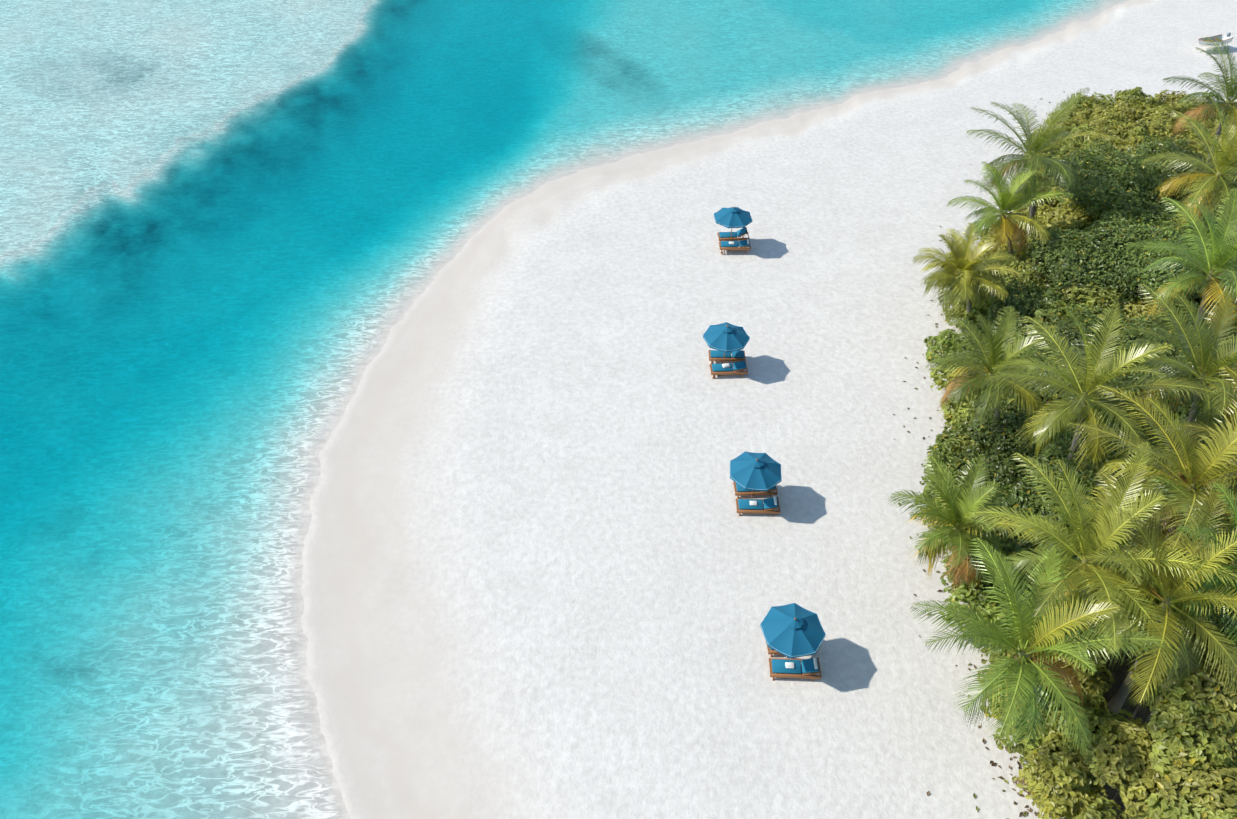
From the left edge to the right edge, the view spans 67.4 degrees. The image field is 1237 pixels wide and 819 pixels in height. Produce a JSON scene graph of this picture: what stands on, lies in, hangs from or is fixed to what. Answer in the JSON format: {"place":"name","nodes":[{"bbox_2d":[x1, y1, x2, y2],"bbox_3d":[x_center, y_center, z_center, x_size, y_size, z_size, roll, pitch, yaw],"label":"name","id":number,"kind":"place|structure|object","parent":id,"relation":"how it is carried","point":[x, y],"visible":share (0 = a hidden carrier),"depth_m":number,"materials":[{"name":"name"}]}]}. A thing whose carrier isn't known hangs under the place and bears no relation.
{"place":"outdoors","nodes":[
{"label":"outdoors","id":0,"kind":"place"},
{"bbox_2d":[0,0,1236,818],"bbox_3d":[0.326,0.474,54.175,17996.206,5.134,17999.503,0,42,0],"label":"sandy beach","id":1,"kind":"structure","parent":0,"point":[525,558],"depth_m":49.47,"materials":[{"name":"white sand"}]},
{"bbox_2d":[0,0,1124,817],"bbox_3d":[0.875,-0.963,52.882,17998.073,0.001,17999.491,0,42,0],"label":"lagoon water","id":2,"kind":"structure","parent":1,"relation":"on","point":[388,100],"depth_m":68.27,"materials":[{"name":"blue liquid"}]},
{"bbox_2d":[703,322,749,362],"bbox_3d":[6.089,-3.519,52.922,2.463,3.230,2.463,-12,44,-13],"label":"parasol","id":3,"kind":"object","parent":1,"relation":"on","point":[726,337],"visible":0.96,"depth_m":51.87,"materials":[{"name":"fabric"}]},
{"bbox_2d":[708,350,745,363],"bbox_3d":[6.303,-3.054,54.050,2.100,0.604,0.930,1,42,1],"label":"lounger","id":4,"kind":"object","parent":1,"relation":"on","point":[718,355],"visible":0.83,"depth_m":53.71,"materials":[{"name":"blue fabric"}]},
{"bbox_2d":[709,361,747,378],"bbox_3d":[6.296,-2.307,53.107,2.100,0.766,0.930,-2,42,-2],"label":"lounger","id":5,"kind":"object","parent":1,"relation":"on","point":[739,366],"visible":0.98,"depth_m":52.82,"materials":[{"name":"blue fabric"}]},
{"bbox_2d":[717,227,748,240],"bbox_3d":[7.870,-11.932,63.569,2.100,0.948,0.930,-2,42,-2],"label":"lounger","id":6,"kind":"object","parent":1,"relation":"on","point":[724,236],"visible":0.92,"depth_m":63.34,"materials":[{"name":"blue fabric"}]},
{"bbox_2d":[714,207,752,240],"bbox_3d":[7.656,-12.270,62.556,2.463,3.230,2.463,-3,42,-3],"label":"parasol","id":7,"kind":"object","parent":1,"relation":"on","point":[734,217],"visible":0.92,"depth_m":61.48,"materials":[{"name":"fabric"}]},
{"bbox_2d":[719,239,750,253],"bbox_3d":[7.863,-11.076,62.725,2.100,0.814,0.930,0,42,0],"label":"lounger","id":8,"kind":"object","parent":1,"relation":"on","point":[731,245],"visible":1,"depth_m":62.44,"materials":[{"name":"blue fabric"}]},
{"bbox_2d":[733,481,777,498],"bbox_3d":[6.811,3.942,46.245,2.100,0.744,0.930,-1,42,-1],"label":"lounger","id":9,"kind":"object","parent":1,"relation":"on","point":[739,490],"visible":0.56,"depth_m":45.90,"materials":[{"name":"brown wood"}]},
{"bbox_2d":[730,451,781,498],"bbox_3d":[6.596,3.528,45.164,2.463,3.230,2.463,4,42,4],"label":"parasol","id":10,"kind":"object","parent":1,"relation":"on","point":[752,471],"visible":0.96,"depth_m":44.15,"materials":[{"name":"fabric"}]},
{"bbox_2d":[736,496,779,515],"bbox_3d":[6.803,4.693,45.306,2.100,0.894,0.930,1,42,1],"label":"lounger","id":11,"kind":"object","parent":1,"relation":"on","point":[754,506],"visible":0.94,"depth_m":45.08,"materials":[{"name":"blue fabric"}]},
{"bbox_2d":[766,643,780,656],"bbox_3d":[7.350,10.015,39.576,2.100,0.721,0.930,-2,42,-3],"label":"lounger","id":12,"kind":"object","parent":1,"relation":"on","point":[770,651],"visible":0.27,"depth_m":39.21,"materials":[{"name":"brown wood"}]},
{"bbox_2d":[760,603,825,658],"bbox_3d":[7.135,9.593,38.487,2.463,3.230,2.463,-8,43,-9],"label":"parasol","id":13,"kind":"object","parent":1,"relation":"on","point":[792,630],"visible":0.94,"depth_m":37.53,"materials":[{"name":"fabric"}]},
{"bbox_2d":[769,657,820,680],"bbox_3d":[7.342,10.751,38.623,2.100,0.912,0.930,2,42,2],"label":"lounger","id":14,"kind":"object","parent":1,"relation":"on","point":[780,666],"visible":0.88,"depth_m":38.42,"materials":[{"name":"blue fabric"}]},
{"bbox_2d":[887,454,1045,592],"bbox_3d":[14.247,5.771,39.640,5.632,7.102,6.013,0,42,0],"label":"palm","id":15,"kind":"object","parent":1,"relation":"on","point":[963,506],"visible":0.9,"depth_m":38.33,"materials":[{"name":"green plant"}]},
{"bbox_2d":[911,223,1022,331],"bbox_3d":[19.421,-6.353,52.744,5.546,7.424,5.756,-31,51,-30],"label":"palm","id":16,"kind":"object","parent":1,"relation":"on","point":[964,254],"visible":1,"depth_m":51.42,"materials":[{"name":"green plant"}]},
{"bbox_2d":[923,306,1073,453],"bbox_3d":[16.987,0.205,43.818,6.227,9.717,6.807,0,42,0],"label":"palm","id":17,"kind":"object","parent":1,"relation":"on","point":[989,360],"visible":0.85,"depth_m":41.84,"materials":[{"name":"green plant"}]},
{"bbox_2d":[947,158,1073,260],"bbox_3d":[22.881,-10.496,56.033,6.308,9.131,6.717,0,42,0],"label":"palm","id":18,"kind":"object","parent":1,"relation":"on","point":[1006,220],"visible":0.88,"depth_m":54.24,"materials":[{"name":"green plant"}]},
{"bbox_2d":[909,537,1165,756],"bbox_3d":[13.728,9.559,33.569,7.922,9.665,7.750,0,42,0],"label":"palm","id":19,"kind":"object","parent":1,"relation":"on","point":[1023,625],"visible":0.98,"depth_m":31.44,"materials":[{"name":"green plant"}]},
{"bbox_2d":[892,86,1186,818],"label":"litter leaves and fronds","id":20,"kind":"object","parent":1,"relation":"on","point":[1006,781],"visible":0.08,"depth_m":35.74,"materials":[{"name":"brown plant"}]},
{"bbox_2d":[966,87,1119,241],"bbox_3d":[24.958,-13.248,56.374,8.542,12.741,7.893,-23,47,-24],"label":"palm","id":21,"kind":"object","parent":1,"relation":"on","point":[1033,148],"visible":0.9,"depth_m":54.17,"materials":[{"name":"green plant"}]},
{"bbox_2d":[914,281,1236,647],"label":"scrub","id":22,"kind":"object","parent":1,"relation":"on","point":[950,445],"visible":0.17,"depth_m":45.39,"materials":[{"name":"green plant"}]},
{"bbox_2d":[938,104,1236,326],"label":"scrub","id":23,"kind":"object","parent":1,"relation":"on","point":[1129,134],"visible":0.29,"depth_m":62.90,"materials":[{"name":"green plant"}]},
{"bbox_2d":[959,134,1236,533],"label":"shrubs","id":24,"kind":"object","parent":1,"relation":"on","point":[1109,189],"visible":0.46,"depth_m":51.13,"materials":[{"name":"green plant"}]},
{"bbox_2d":[966,442,1236,670],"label":"palm","id":25,"kind":"object","parent":1,"relation":"on","point":[1104,536],"visible":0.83,"depth_m":33.08,"materials":[{"name":"green plant"}]},
{"bbox_2d":[982,302,1229,473],"bbox_3d":[19.118,1.033,40.678,8.484,12.686,8.181,0,42,0],"label":"palm","id":26,"kind":"object","parent":1,"relation":"on","point":[1091,383],"visible":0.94,"depth_m":38.34,"materials":[{"name":"green plant"}]},
{"bbox_2d":[978,563,1236,818],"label":"scrub","id":27,"kind":"object","parent":1,"relation":"on","point":[1189,755],"visible":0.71,"depth_m":31.75,"materials":[{"name":"green plant"}]},
{"bbox_2d":[1026,87,1236,145],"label":"scrub","id":28,"kind":"object","parent":1,"relation":"on","point":[1129,105],"visible":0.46,"depth_m":73.50,"materials":[{"name":"green plant"}]},
{"bbox_2d":[1038,471,1236,712],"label":"palm","id":29,"kind":"object","parent":1,"relation":"on","point":[1165,584],"visible":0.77,"depth_m":31.54,"materials":[{"name":"green plant"}]},
{"bbox_2d":[1065,385,1236,573],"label":"palm","id":30,"kind":"object","parent":1,"relation":"on","point":[1202,469],"visible":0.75,"depth_m":33.82,"materials":[{"name":"green plant"}]},
{"bbox_2d":[1098,284,1236,468],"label":"palm","id":31,"kind":"object","parent":1,"relation":"on","point":[1207,374],"visible":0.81,"depth_m":37.85,"materials":[{"name":"green plant"}]},
{"bbox_2d":[1124,188,1236,337],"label":"palm","id":32,"kind":"object","parent":1,"relation":"on","point":[1213,272],"visible":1,"depth_m":43.46,"materials":[{"name":"green plant"}]},
{"bbox_2d":[1127,474,1236,646],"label":"palm","id":33,"kind":"object","parent":1,"relation":"on","point":[1207,584],"visible":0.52,"depth_m":31.89,"materials":[{"name":"green plant"}]},
{"bbox_2d":[1138,96,1236,235],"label":"palm","id":34,"kind":"object","parent":1,"relation":"on","point":[1228,167],"visible":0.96,"depth_m":50.78,"materials":[{"name":"green plant"}]},
{"bbox_2d":[1162,36,1236,179],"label":"palm","id":35,"kind":"object","parent":1,"relation":"on","point":[1229,108],"visible":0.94,"depth_m":57.84,"materials":[{"name":"green plant"}]},
{"bbox_2d":[1165,363,1236,541],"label":"palm","id":36,"kind":"object","parent":1,"relation":"on","point":[1209,430],"visible":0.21,"depth_m":35.98,"materials":[{"name":"green plant"}]},
{"bbox_2d":[1198,33,1233,45],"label":"dinghy","id":37,"kind":"object","parent":1,"relation":"on","point":[1226,39],"visible":0.79,"depth_m":88.62,"materials":[{"name":"white plastic"}]}
]}

